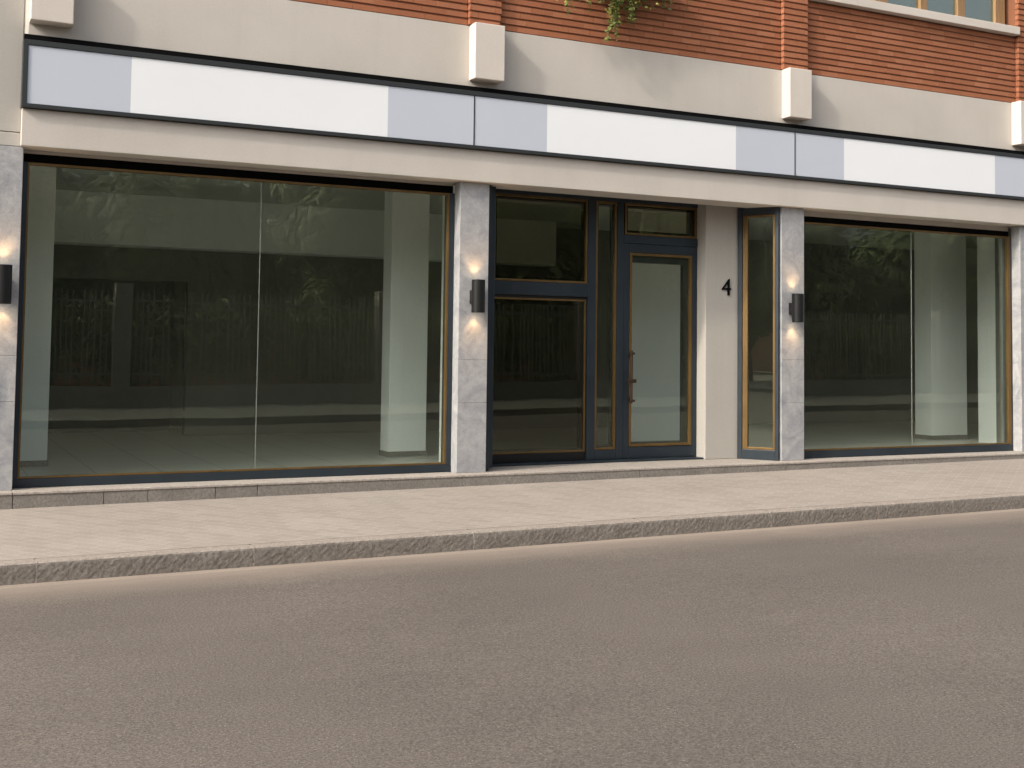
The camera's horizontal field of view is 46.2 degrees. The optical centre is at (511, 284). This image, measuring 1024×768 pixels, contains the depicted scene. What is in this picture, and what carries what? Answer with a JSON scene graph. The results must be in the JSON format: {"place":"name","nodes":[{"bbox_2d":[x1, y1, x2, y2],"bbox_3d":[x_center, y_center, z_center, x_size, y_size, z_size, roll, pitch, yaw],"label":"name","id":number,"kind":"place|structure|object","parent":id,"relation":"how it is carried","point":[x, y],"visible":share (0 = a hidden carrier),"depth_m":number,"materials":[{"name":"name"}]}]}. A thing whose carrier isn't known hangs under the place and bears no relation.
{"place":"outdoors","nodes":[
{"label":"outdoors","id":0,"kind":"place"},
{"bbox_2d":[0,511,1023,767],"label":"road","id":1,"kind":"structure","parent":0,"point":[882,645],"depth_m":5.88,"materials":[{"name":"grey asphalt"}]},
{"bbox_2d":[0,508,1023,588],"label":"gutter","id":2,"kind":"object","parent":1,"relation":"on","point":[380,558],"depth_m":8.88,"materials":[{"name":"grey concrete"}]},
{"bbox_2d":[0,459,1023,560],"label":"pavement","id":3,"kind":"structure","parent":0,"point":[41,532],"depth_m":10.22,"materials":[{"name":"grey concrete"}]},
{"bbox_3d":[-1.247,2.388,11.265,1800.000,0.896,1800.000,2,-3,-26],"label":"ground","id":4,"kind":"structure","parent":0,"visible":0},
{"bbox_2d":[0,0,1023,560],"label":"shop building","id":5,"kind":"structure","parent":4,"relation":"on","point":[202,312],"depth_m":13.83,"materials":[{"name":"stone"}]},
{"bbox_2d":[0,264,12,303],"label":"wall lamp","id":6,"kind":"object","parent":5,"relation":"attached to","point":[5,283],"visible":1,"depth_m":9.78,"materials":[{"name":"grey metal"}]},
{"bbox_2d":[48,278,173,432],"bbox_3d":[-5.589,0.877,16.612,1.716,2.303,0.100,2,-3,-26],"label":"back doorway","id":7,"kind":"structure","parent":5,"relation":"in","point":[111,350],"depth_m":16.57,"materials":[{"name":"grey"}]},
{"bbox_2d":[12,150,454,487],"bbox_3d":[-2.400,0.346,11.018,3.986,2.848,0.150,2,-3,-26],"label":"shop window","id":8,"kind":"structure","parent":5,"relation":"in","point":[30,158],"depth_m":10.94,"materials":[{"name":"blue metal"}]},
{"bbox_2d":[470,279,484,312],"bbox_3d":[-0.336,0.112,11.728,0.132,0.320,0.165,2,-3,-26],"label":"wall lamp","id":9,"kind":"object","parent":5,"relation":"attached to","point":[477,296],"visible":1,"depth_m":11.66,"materials":[{"name":"grey metal"}]},
{"bbox_2d":[20,33,1023,200],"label":"fascia sign","id":10,"kind":"object","parent":5,"relation":"attached to","point":[82,76],"visible":1,"depth_m":11.76,"materials":[{"name":"grey plastic"}]},
{"bbox_2d":[492,294,585,462],"bbox_3d":[0.277,0.996,12.795,1.136,1.762,0.066,2,-3,-26],"label":"door panel","id":11,"kind":"structure","parent":5,"relation":"in","point":[550,454],"depth_m":12.90,"materials":[{"name":"metal"}]},
{"bbox_2d":[495,193,587,283],"bbox_3d":[0.301,-0.488,12.861,1.136,0.920,0.072,2,-3,-26],"label":"transom window","id":12,"kind":"structure","parent":5,"relation":"in","point":[584,203],"depth_m":12.96,"materials":[{"name":"brown metal"}]},
{"bbox_2d":[622,243,696,457],"bbox_3d":[1.687,0.739,13.441,1.029,2.370,0.180,2,-3,-26],"label":"entrance door","id":13,"kind":"structure","parent":5,"relation":"in","point":[686,257],"depth_m":13.56,"materials":[{"name":"blue metal"}]},
{"bbox_2d":[624,203,696,238],"bbox_3d":[1.672,-0.717,13.550,0.960,0.354,0.072,2,-3,-26],"label":"transom window","id":14,"kind":"structure","parent":5,"relation":"in","point":[693,211],"depth_m":13.55,"materials":[{"name":"blue metal"}]},
{"bbox_2d":[722,279,730,294],"bbox_3d":[2.441,0.026,13.658,0.123,0.187,0.016,2,-3,-26],"label":"house number","id":15,"kind":"object","parent":5,"relation":"attached to","point":[728,288],"visible":1,"depth_m":13.66,"materials":[{"name":"black metal"}]},
{"bbox_2d":[737,207,779,460],"bbox_3d":[2.801,0.492,13.614,0.475,2.959,0.090,-1,-3,28],"label":"splayed window","id":16,"kind":"structure","parent":5,"relation":"in","point":[744,451],"depth_m":13.61,"materials":[{"name":"blue metal"}]},
{"bbox_2d":[789,294,803,321],"bbox_3d":[3.197,0.261,13.470,0.132,0.320,0.165,2,-3,-26],"label":"wall lamp","id":17,"kind":"object","parent":5,"relation":"attached to","point":[796,308],"visible":1,"depth_m":13.40,"materials":[{"name":"grey metal"}]},
{"bbox_2d":[804,211,1012,458],"bbox_3d":[4.777,0.622,14.557,3.466,2.848,0.150,2,-3,-26],"label":"shop window","id":18,"kind":"structure","parent":5,"relation":"in","point":[811,218],"depth_m":14.79,"materials":[{"name":"blue metal"}]},
{"bbox_2d":[873,0,1004,23],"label":"upper window","id":19,"kind":"structure","parent":5,"relation":"in","point":[985,10],"depth_m":15.32,"materials":[{"name":"brown glass"}]},
{"bbox_2d":[0,492,1023,585],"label":"kerb","id":20,"kind":"structure","parent":4,"relation":"on","point":[40,570],"depth_m":8.96,"materials":[{"name":"concrete"}]},
{"bbox_3d":[1.172,-3.258,12.568,1.000,0.180,0.220,2,-3,-26],"label":"plant trough","id":21,"kind":"object","parent":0,"visible":0},
{"bbox_2d":[557,0,691,41],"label":"trailing plant","id":22,"kind":"object","parent":21,"relation":"in","point":[618,3],"visible":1,"depth_m":12.51,"materials":[{"name":"green plant"}]}
]}

